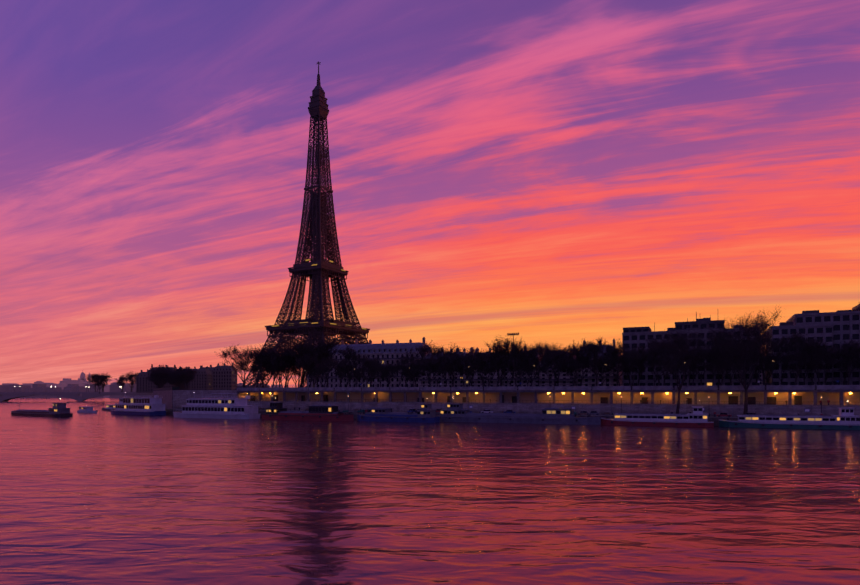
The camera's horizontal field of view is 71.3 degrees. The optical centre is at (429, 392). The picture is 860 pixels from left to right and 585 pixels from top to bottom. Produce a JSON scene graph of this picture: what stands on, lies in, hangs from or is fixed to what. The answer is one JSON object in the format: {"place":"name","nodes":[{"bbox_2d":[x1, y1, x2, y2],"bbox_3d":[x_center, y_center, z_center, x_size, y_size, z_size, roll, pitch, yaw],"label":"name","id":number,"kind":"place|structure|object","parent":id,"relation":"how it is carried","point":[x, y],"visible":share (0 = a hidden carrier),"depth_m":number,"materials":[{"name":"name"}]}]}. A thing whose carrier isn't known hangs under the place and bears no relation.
{"place":"outdoors","nodes":[
{"label":"outdoors","id":0,"kind":"place"},
{"bbox_2d":[153,387,178,408],"bbox_3d":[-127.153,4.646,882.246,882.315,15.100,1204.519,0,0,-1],"label":"embankment","id":1,"kind":"structure","parent":0,"point":[165,394],"depth_m":321.13,"materials":[{"name":"stone"}]},
{"bbox_2d":[92,375,107,393],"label":"tree","id":2,"kind":"object","parent":1,"relation":"on","point":[101,381],"visible":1,"depth_m":705.05,"materials":[{"name":"black plant"}]},
{"bbox_2d":[116,377,128,391],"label":"tree","id":3,"kind":"object","parent":1,"relation":"on","point":[121,382],"visible":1,"depth_m":763.86,"materials":[{"name":"black plant"}]},
{"bbox_2d":[123,372,137,391],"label":"tree","id":4,"kind":"object","parent":1,"relation":"on","point":[131,377],"visible":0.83,"depth_m":760.93,"materials":[{"name":"black plant"}]},
{"bbox_2d":[151,368,171,387],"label":"tree","id":5,"kind":"object","parent":1,"relation":"on","point":[164,373],"visible":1,"depth_m":455.06,"materials":[{"name":"black plant"}]},
{"bbox_2d":[149,367,176,385],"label":"tree","id":6,"kind":"object","parent":1,"relation":"on","point":[158,369],"visible":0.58,"depth_m":465.32,"materials":[{"name":"black plant"}]},
{"bbox_2d":[171,365,187,389],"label":"tree","id":7,"kind":"object","parent":1,"relation":"on","point":[176,373],"visible":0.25,"depth_m":513.61,"materials":[{"name":"black plant"}]},
{"bbox_2d":[135,363,237,392],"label":"bank buildings","id":8,"kind":"structure","parent":1,"relation":"on","point":[217,377],"depth_m":694.58,"materials":[{"name":"stone"},{"name":"dark glass"},{"name":"zinc"}]},
{"bbox_2d":[176,368,198,389],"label":"tree","id":9,"kind":"object","parent":1,"relation":"on","point":[187,373],"visible":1,"depth_m":463.25,"materials":[{"name":"black plant"}]},
{"bbox_2d":[178,368,198,385],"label":"tree","id":10,"kind":"object","parent":1,"relation":"on","point":[185,378],"visible":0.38,"depth_m":473.62,"materials":[{"name":"black plant"}]},
{"bbox_2d":[0,398,859,584],"bbox_3d":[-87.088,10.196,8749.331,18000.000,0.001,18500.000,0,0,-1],"label":"river","id":11,"kind":"structure","parent":0,"point":[100,497],"depth_m":55.76,"materials":[{"name":"purple liquid"}]},
{"bbox_2d":[11,403,72,416],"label":"barge","id":12,"kind":"object","parent":11,"relation":"on","point":[59,410],"visible":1,"depth_m":259.33,"materials":[{"name":"black metal"}]},
{"bbox_2d":[0,386,152,401],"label":"bridge","id":13,"kind":"structure","parent":11,"relation":"on","point":[8,396],"depth_m":706.53,"materials":[{"name":"grey stone"}]},
{"bbox_2d":[111,395,165,415],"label":"boat","id":14,"kind":"object","parent":11,"relation":"on","point":[154,406],"visible":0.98,"depth_m":275.19,"materials":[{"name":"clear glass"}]},
{"bbox_2d":[173,393,260,418],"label":"boat","id":15,"kind":"object","parent":11,"relation":"on","point":[231,407],"visible":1,"depth_m":238.45,"materials":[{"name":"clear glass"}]},
{"bbox_2d":[261,398,353,420],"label":"boat","id":16,"kind":"object","parent":11,"relation":"on","point":[276,411],"visible":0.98,"depth_m":222.53,"materials":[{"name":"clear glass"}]},
{"bbox_2d":[357,404,439,422],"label":"boat","id":17,"kind":"object","parent":11,"relation":"on","point":[426,413],"visible":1,"depth_m":209.81,"materials":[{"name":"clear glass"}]},
{"bbox_2d":[436,398,600,424],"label":"boat","id":18,"kind":"object","parent":11,"relation":"on","point":[454,412],"visible":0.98,"depth_m":200.82,"materials":[{"name":"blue metal"}]},
{"bbox_2d":[601,406,713,426],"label":"boat","id":19,"kind":"object","parent":11,"relation":"on","point":[697,418],"visible":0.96,"depth_m":183.64,"materials":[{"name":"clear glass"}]},
{"bbox_2d":[719,408,859,429],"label":"boat","id":20,"kind":"object","parent":11,"relation":"on","point":[846,419],"visible":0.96,"depth_m":170.91,"materials":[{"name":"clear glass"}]},
{"bbox_2d":[0,0,859,387],"label":"sky","id":21,"kind":"structure","parent":0,"point":[561,172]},
{"bbox_2d":[165,389,859,425],"bbox_3d":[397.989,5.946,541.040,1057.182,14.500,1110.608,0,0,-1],"label":"quay wall","id":22,"kind":"structure","parent":0,"point":[180,397],"depth_m":215.00,"materials":[{"name":"stone"}]},
{"bbox_2d":[214,345,266,387],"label":"tree","id":23,"kind":"object","parent":22,"relation":"on","point":[235,353],"visible":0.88,"depth_m":285.78,"materials":[{"name":"black plant"}]},
{"bbox_2d":[245,357,266,387],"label":"tree","id":24,"kind":"object","parent":22,"relation":"on","point":[261,379],"visible":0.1,"depth_m":305.15,"materials":[{"name":"black plant"}]},
{"bbox_2d":[237,344,279,387],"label":"tree","id":25,"kind":"object","parent":22,"relation":"on","point":[262,362],"visible":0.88,"depth_m":282.49,"materials":[{"name":"black plant"}]},
{"bbox_2d":[253,351,278,387],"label":"tree","id":26,"kind":"object","parent":22,"relation":"on","point":[262,357],"visible":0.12,"depth_m":293.24,"materials":[{"name":"black plant"}]},
{"bbox_2d":[263,363,291,387],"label":"tree","id":27,"kind":"object","parent":22,"relation":"on","point":[276,382],"visible":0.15,"depth_m":300.98,"materials":[{"name":"black plant"}]},
{"bbox_2d":[267,348,292,386],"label":"tree","id":28,"kind":"object","parent":22,"relation":"on","point":[278,359],"visible":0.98,"depth_m":277.09,"materials":[{"name":"black plant"}]},
{"bbox_2d":[263,349,297,387],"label":"tree","id":29,"kind":"object","parent":22,"relation":"on","point":[274,376],"visible":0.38,"depth_m":280.58,"materials":[{"name":"black plant"}]},
{"bbox_2d":[263,342,313,386],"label":"tree","id":30,"kind":"object","parent":22,"relation":"on","point":[292,360],"visible":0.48,"depth_m":283.34,"materials":[{"name":"black plant"}]},
{"bbox_2d":[283,354,300,386],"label":"tree","id":31,"kind":"object","parent":22,"relation":"on","point":[288,379],"visible":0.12,"depth_m":297.29,"materials":[{"name":"black plant"}]},
{"bbox_2d":[290,367,303,386],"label":"tree","id":32,"kind":"object","parent":22,"relation":"on","point":[295,373],"visible":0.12,"depth_m":321.54,"materials":[{"name":"black plant"}]},
{"bbox_2d":[281,335,318,386],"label":"tree","id":33,"kind":"object","parent":22,"relation":"on","point":[306,348],"visible":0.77,"depth_m":270.67,"materials":[{"name":"black plant"}]},
{"bbox_2d":[292,353,310,386],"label":"tree","id":34,"kind":"object","parent":22,"relation":"on","point":[298,370],"visible":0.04,"depth_m":300.76,"materials":[{"name":"black plant"}]},
{"bbox_2d":[236,61,369,389],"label":"lattice tower","id":35,"kind":"structure","parent":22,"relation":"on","point":[319,269],"depth_m":586.85,"materials":[{"name":"metal"}]},
{"bbox_2d":[291,334,322,386],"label":"tree","id":36,"kind":"object","parent":22,"relation":"on","point":[303,373],"visible":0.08,"depth_m":293.15,"materials":[{"name":"black plant"}]},
{"bbox_2d":[294,354,328,386],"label":"tree","id":37,"kind":"object","parent":22,"relation":"on","point":[306,359],"visible":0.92,"depth_m":268.94,"materials":[{"name":"black plant"}]},
{"bbox_2d":[293,338,332,386],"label":"tree","id":38,"kind":"object","parent":22,"relation":"on","point":[309,358],"visible":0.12,"depth_m":291.43,"materials":[{"name":"black plant"}]},
{"bbox_2d":[312,364,326,386],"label":"tree","id":39,"kind":"object","parent":22,"relation":"on","point":[320,370],"visible":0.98,"depth_m":266.09,"materials":[{"name":"black plant"}]},
{"bbox_2d":[305,329,345,386],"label":"tree","id":40,"kind":"object","parent":22,"relation":"on","point":[325,347],"visible":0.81,"depth_m":286.62,"materials":[{"name":"black plant"}]},
{"bbox_2d":[319,357,337,386],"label":"tree","id":41,"kind":"object","parent":22,"relation":"on","point":[330,360],"visible":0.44,"depth_m":307.21,"materials":[{"name":"black plant"}]},
{"bbox_2d":[332,359,352,386],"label":"tree","id":42,"kind":"object","parent":22,"relation":"on","point":[340,367],"visible":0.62,"depth_m":263.10,"materials":[{"name":"black plant"}]},
{"bbox_2d":[333,366,351,386],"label":"tree","id":43,"kind":"object","parent":22,"relation":"on","point":[337,373],"visible":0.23,"depth_m":285.44,"materials":[{"name":"black plant"}]},
{"bbox_2d":[336,360,359,386],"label":"tree","id":44,"kind":"object","parent":22,"relation":"on","point":[349,366],"visible":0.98,"depth_m":261.81,"materials":[{"name":"black plant"}]},
{"bbox_2d":[339,344,363,386],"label":"tree","id":45,"kind":"object","parent":22,"relation":"on","point":[353,356],"visible":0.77,"depth_m":309.19,"materials":[{"name":"black plant"}]},
{"bbox_2d":[346,367,365,386],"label":"tree","id":46,"kind":"object","parent":22,"relation":"on","point":[356,377],"visible":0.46,"depth_m":282.69,"materials":[{"name":"black plant"}]},
{"bbox_2d":[353,369,368,386],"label":"tree","id":47,"kind":"object","parent":22,"relation":"on","point":[362,378],"visible":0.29,"depth_m":304.46,"materials":[{"name":"black plant"}]},
{"bbox_2d":[358,359,379,385],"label":"tree","id":48,"kind":"object","parent":22,"relation":"on","point":[369,371],"visible":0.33,"depth_m":277.52,"materials":[{"name":"black plant"}]},
{"bbox_2d":[359,355,381,386],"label":"tree","id":49,"kind":"object","parent":22,"relation":"on","point":[369,363],"visible":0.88,"depth_m":258.27,"materials":[{"name":"black plant"}]},
{"bbox_2d":[370,362,392,386],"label":"tree","id":50,"kind":"object","parent":22,"relation":"on","point":[378,367],"visible":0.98,"depth_m":255.15,"materials":[{"name":"black plant"}]},
{"bbox_2d":[381,362,396,386],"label":"tree","id":51,"kind":"object","parent":22,"relation":"on","point":[391,370],"visible":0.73,"depth_m":274.17,"materials":[{"name":"black plant"}]},
{"bbox_2d":[393,360,409,386],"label":"tree","id":52,"kind":"object","parent":22,"relation":"on","point":[399,367],"visible":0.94,"depth_m":251.91,"materials":[{"name":"black plant"}]},
{"bbox_2d":[391,353,426,386],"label":"tree","id":53,"kind":"object","parent":22,"relation":"on","point":[406,359],"visible":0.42,"depth_m":271.45,"materials":[{"name":"black plant"}]},
{"bbox_2d":[401,360,422,386],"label":"tree","id":54,"kind":"object","parent":22,"relation":"on","point":[412,364],"visible":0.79,"depth_m":247.90,"materials":[{"name":"black plant"}]},
{"bbox_2d":[406,360,424,386],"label":"tree","id":55,"kind":"object","parent":22,"relation":"on","point":[411,375],"visible":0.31,"depth_m":266.30,"materials":[{"name":"black plant"}]},
{"bbox_2d":[400,339,450,384],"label":"tree","id":56,"kind":"object","parent":22,"relation":"on","point":[423,348],"visible":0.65,"depth_m":261.51,"materials":[{"name":"black plant"}]},
{"bbox_2d":[414,358,447,386],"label":"tree","id":57,"kind":"object","parent":22,"relation":"on","point":[429,363],"visible":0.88,"depth_m":245.01,"materials":[{"name":"black plant"}]},
{"bbox_2d":[427,360,447,386],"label":"tree","id":58,"kind":"object","parent":22,"relation":"on","point":[438,375],"visible":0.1,"depth_m":288.37,"materials":[{"name":"black plant"}]},
{"bbox_2d":[429,349,459,386],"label":"tree","id":59,"kind":"object","parent":22,"relation":"on","point":[447,358],"visible":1,"depth_m":241.52,"materials":[{"name":"black plant"}]},
{"bbox_2d":[433,342,469,386],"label":"tree","id":60,"kind":"object","parent":22,"relation":"on","point":[452,351],"visible":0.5,"depth_m":261.37,"materials":[{"name":"black plant"}]},
{"bbox_2d":[442,351,471,386],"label":"tree","id":61,"kind":"object","parent":22,"relation":"on","point":[460,365],"visible":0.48,"depth_m":256.96,"materials":[{"name":"black plant"}]},
{"bbox_2d":[455,357,476,386],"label":"tree","id":62,"kind":"object","parent":22,"relation":"on","point":[472,373],"visible":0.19,"depth_m":278.47,"materials":[{"name":"black plant"}]},
{"bbox_2d":[459,348,487,386],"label":"tree","id":63,"kind":"object","parent":22,"relation":"on","point":[469,360],"visible":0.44,"depth_m":239.62,"materials":[{"name":"black plant"}]},
{"bbox_2d":[462,348,491,386],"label":"tree","id":64,"kind":"object","parent":22,"relation":"on","point":[481,363],"visible":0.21,"depth_m":255.42,"materials":[{"name":"black plant"}]},
{"bbox_2d":[459,348,501,386],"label":"tree","id":65,"kind":"object","parent":22,"relation":"on","point":[480,367],"visible":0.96,"depth_m":234.25,"materials":[{"name":"black plant"}]},
{"bbox_2d":[483,350,496,386],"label":"tree","id":66,"kind":"object","parent":22,"relation":"on","point":[489,372],"visible":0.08,"depth_m":270.32,"materials":[{"name":"black plant"}]},
{"bbox_2d":[484,348,515,385],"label":"tree","id":67,"kind":"object","parent":22,"relation":"on","point":[497,369],"visible":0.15,"depth_m":254.52,"materials":[{"name":"black plant"}]},
{"bbox_2d":[484,334,521,386],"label":"tree","id":68,"kind":"object","parent":22,"relation":"on","point":[500,353],"visible":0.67,"depth_m":233.52,"materials":[{"name":"black plant"}]},
{"bbox_2d":[487,334,534,385],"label":"tree","id":69,"kind":"object","parent":22,"relation":"on","point":[513,364],"visible":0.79,"depth_m":229.26,"materials":[{"name":"black plant"}]},
{"bbox_2d":[506,350,533,382],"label":"tree","id":70,"kind":"object","parent":22,"relation":"on","point":[520,371],"visible":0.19,"depth_m":248.99,"materials":[{"name":"black plant"}]},
{"bbox_2d":[515,359,538,385],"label":"tree","id":71,"kind":"object","parent":22,"relation":"on","point":[525,372],"visible":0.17,"depth_m":268.37,"materials":[{"name":"black plant"}]},
{"bbox_2d":[510,340,558,385],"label":"tree","id":72,"kind":"object","parent":22,"relation":"on","point":[536,362],"visible":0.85,"depth_m":227.49,"materials":[{"name":"black plant"}]},
{"bbox_2d":[237,380,838,416],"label":"street lights","id":73,"kind":"object","parent":22,"relation":"on","point":[806,410],"visible":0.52,"depth_m":204.77,"materials":[{"name":"grey"}]},
{"bbox_2d":[523,342,552,385],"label":"tree","id":74,"kind":"object","parent":22,"relation":"on","point":[537,345],"visible":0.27,"depth_m":246.30,"materials":[{"name":"black plant"}]},
{"bbox_2d":[258,333,822,412],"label":"lamp posts","id":75,"kind":"object","parent":22,"relation":"on","point":[606,375],"visible":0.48,"depth_m":214.98,"materials":[{"name":"grey metal"}]},
{"bbox_2d":[237,385,859,404],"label":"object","id":76,"kind":"object","parent":22,"relation":"on","point":[814,389],"visible":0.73,"depth_m":210.87,"materials":[{"name":"stone"}]},
{"bbox_2d":[534,351,564,385],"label":"tree","id":77,"kind":"object","parent":22,"relation":"on","point":[557,357],"visible":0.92,"depth_m":223.19,"materials":[{"name":"black plant"}]},
{"bbox_2d":[536,342,568,385],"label":"tree","id":78,"kind":"object","parent":22,"relation":"on","point":[559,361],"visible":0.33,"depth_m":243.06,"materials":[{"name":"black plant"}]},
{"bbox_2d":[250,392,859,404],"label":"quay arcade interior","id":79,"kind":"object","parent":22,"relation":"on","point":[853,398],"visible":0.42,"depth_m":217.23,"materials":[{"name":"beige stone"}]},
{"bbox_2d":[247,392,851,404],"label":"quay lights","id":80,"kind":"object","parent":79,"relation":"on","point":[798,399],"visible":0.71,"depth_m":207.52,"materials":[{"name":"yellow"}]},
{"bbox_2d":[546,342,569,385],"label":"tree","id":81,"kind":"object","parent":22,"relation":"on","point":[552,346],"visible":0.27,"depth_m":261.74,"materials":[{"name":"black plant"}]},
{"bbox_2d":[558,344,587,385],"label":"tree","id":82,"kind":"object","parent":22,"relation":"on","point":[573,351],"visible":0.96,"depth_m":221.52,"materials":[{"name":"black plant"}]},
{"bbox_2d":[558,356,587,385],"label":"tree","id":83,"kind":"object","parent":22,"relation":"on","point":[567,371],"visible":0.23,"depth_m":259.30,"materials":[{"name":"black plant"}]},
{"bbox_2d":[306,304,859,389],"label":"city buildings","id":84,"kind":"structure","parent":22,"relation":"on","point":[838,326],"depth_m":255.52,"materials":[{"name":"stone"}]},
{"bbox_2d":[417,409,752,416],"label":"parked cars","id":85,"kind":"object","parent":22,"relation":"on","point":[590,413],"visible":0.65,"depth_m":203.38,"materials":[{"name":"black metal"}]},
{"bbox_2d":[562,339,609,385],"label":"tree","id":86,"kind":"object","parent":22,"relation":"on","point":[581,367],"visible":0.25,"depth_m":240.10,"materials":[{"name":"black plant"}]},
{"bbox_2d":[579,336,615,385],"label":"tree","id":87,"kind":"object","parent":22,"relation":"on","point":[592,348],"visible":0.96,"depth_m":216.75,"materials":[{"name":"black plant"}]},
{"bbox_2d":[587,354,608,385],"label":"tree","id":88,"kind":"object","parent":22,"relation":"on","point":[597,373],"visible":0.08,"depth_m":257.14,"materials":[{"name":"black plant"}]},
{"bbox_2d":[591,357,623,385],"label":"tree","id":89,"kind":"object","parent":22,"relation":"on","point":[603,371],"visible":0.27,"depth_m":236.42,"materials":[{"name":"black plant"}]},
{"bbox_2d":[602,339,628,385],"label":"tree","id":90,"kind":"object","parent":22,"relation":"on","point":[618,350],"visible":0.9,"depth_m":215.54,"materials":[{"name":"black plant"}]},
{"bbox_2d":[602,342,641,385],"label":"tree","id":91,"kind":"object","parent":22,"relation":"on","point":[622,361],"visible":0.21,"depth_m":230.68,"materials":[{"name":"black plant"}]},
{"bbox_2d":[636,338,690,385],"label":"tree","id":92,"kind":"object","parent":22,"relation":"on","point":[652,355],"visible":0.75,"depth_m":208.87,"materials":[{"name":"black plant"}]},
{"bbox_2d":[643,339,687,385],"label":"tree","id":93,"kind":"object","parent":22,"relation":"on","point":[666,347],"visible":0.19,"depth_m":224.27,"materials":[{"name":"black plant"}]},
{"bbox_2d":[643,326,721,413],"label":"quay tree","id":94,"kind":"object","parent":22,"relation":"on","point":[682,341],"visible":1,"depth_m":190.27,"materials":[{"name":"black plant"}]},
{"bbox_2d":[674,350,700,380],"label":"tree","id":95,"kind":"object","parent":22,"relation":"on","point":[687,357],"visible":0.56,"depth_m":203.13,"materials":[{"name":"black plant"}]},
{"bbox_2d":[702,314,775,413],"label":"quay tree","id":96,"kind":"object","parent":22,"relation":"on","point":[761,340],"visible":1,"depth_m":183.53,"materials":[{"name":"black plant"}]},
{"bbox_2d":[729,348,773,380],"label":"tree","id":97,"kind":"object","parent":22,"relation":"on","point":[759,361],"visible":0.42,"depth_m":196.19,"materials":[{"name":"black plant"}]},
{"bbox_2d":[729,304,780,384],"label":"quay tree","id":98,"kind":"object","parent":22,"relation":"on","point":[759,317],"visible":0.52,"depth_m":201.60,"materials":[{"name":"black plant"}]},
{"bbox_2d":[734,332,778,384],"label":"tree","id":99,"kind":"object","parent":22,"relation":"on","point":[756,373],"visible":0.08,"depth_m":212.41,"materials":[{"name":"black plant"}]},
{"bbox_2d":[747,339,801,385],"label":"tree","id":100,"kind":"object","parent":22,"relation":"on","point":[775,345],"visible":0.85,"depth_m":194.87,"materials":[{"name":"black plant"}]},
{"bbox_2d":[764,352,799,384],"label":"tree","id":101,"kind":"object","parent":22,"relation":"on","point":[787,367],"visible":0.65,"depth_m":208.87,"materials":[{"name":"black plant"}]},
{"bbox_2d":[772,330,816,384],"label":"tree","id":102,"kind":"object","parent":22,"relation":"on","point":[800,358],"visible":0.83,"depth_m":191.59,"materials":[{"name":"black plant"}]},
{"bbox_2d":[789,336,835,384],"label":"tree","id":103,"kind":"object","parent":22,"relation":"on","point":[817,350],"visible":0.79,"depth_m":188.40,"materials":[{"name":"black plant"}]},
{"bbox_2d":[829,343,859,384],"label":"tree","id":104,"kind":"object","parent":22,"relation":"on","point":[841,355],"visible":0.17,"depth_m":216.79,"materials":[{"name":"black plant"}]},
{"bbox_2d":[832,338,859,384],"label":"tree","id":105,"kind":"object","parent":22,"relation":"on","point":[849,349],"visible":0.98,"depth_m":187.03,"materials":[{"name":"black plant"}]},
{"label":"river bank land","id":106,"kind":"structure","parent":0,"visible":0},
{"bbox_2d":[82,374,100,391],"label":"tree","id":107,"kind":"object","parent":106,"relation":"on","point":[93,376],"visible":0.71,"depth_m":714.69,"materials":[{"name":"black plant"}]},
{"bbox_2d":[0,372,281,397],"bbox_3d":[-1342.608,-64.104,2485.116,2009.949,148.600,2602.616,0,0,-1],"label":"city skyline","id":108,"kind":"object","parent":106,"relation":"on","point":[69,385],"visible":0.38,"depth_m":1249.87,"materials":[{"name":"grey"}]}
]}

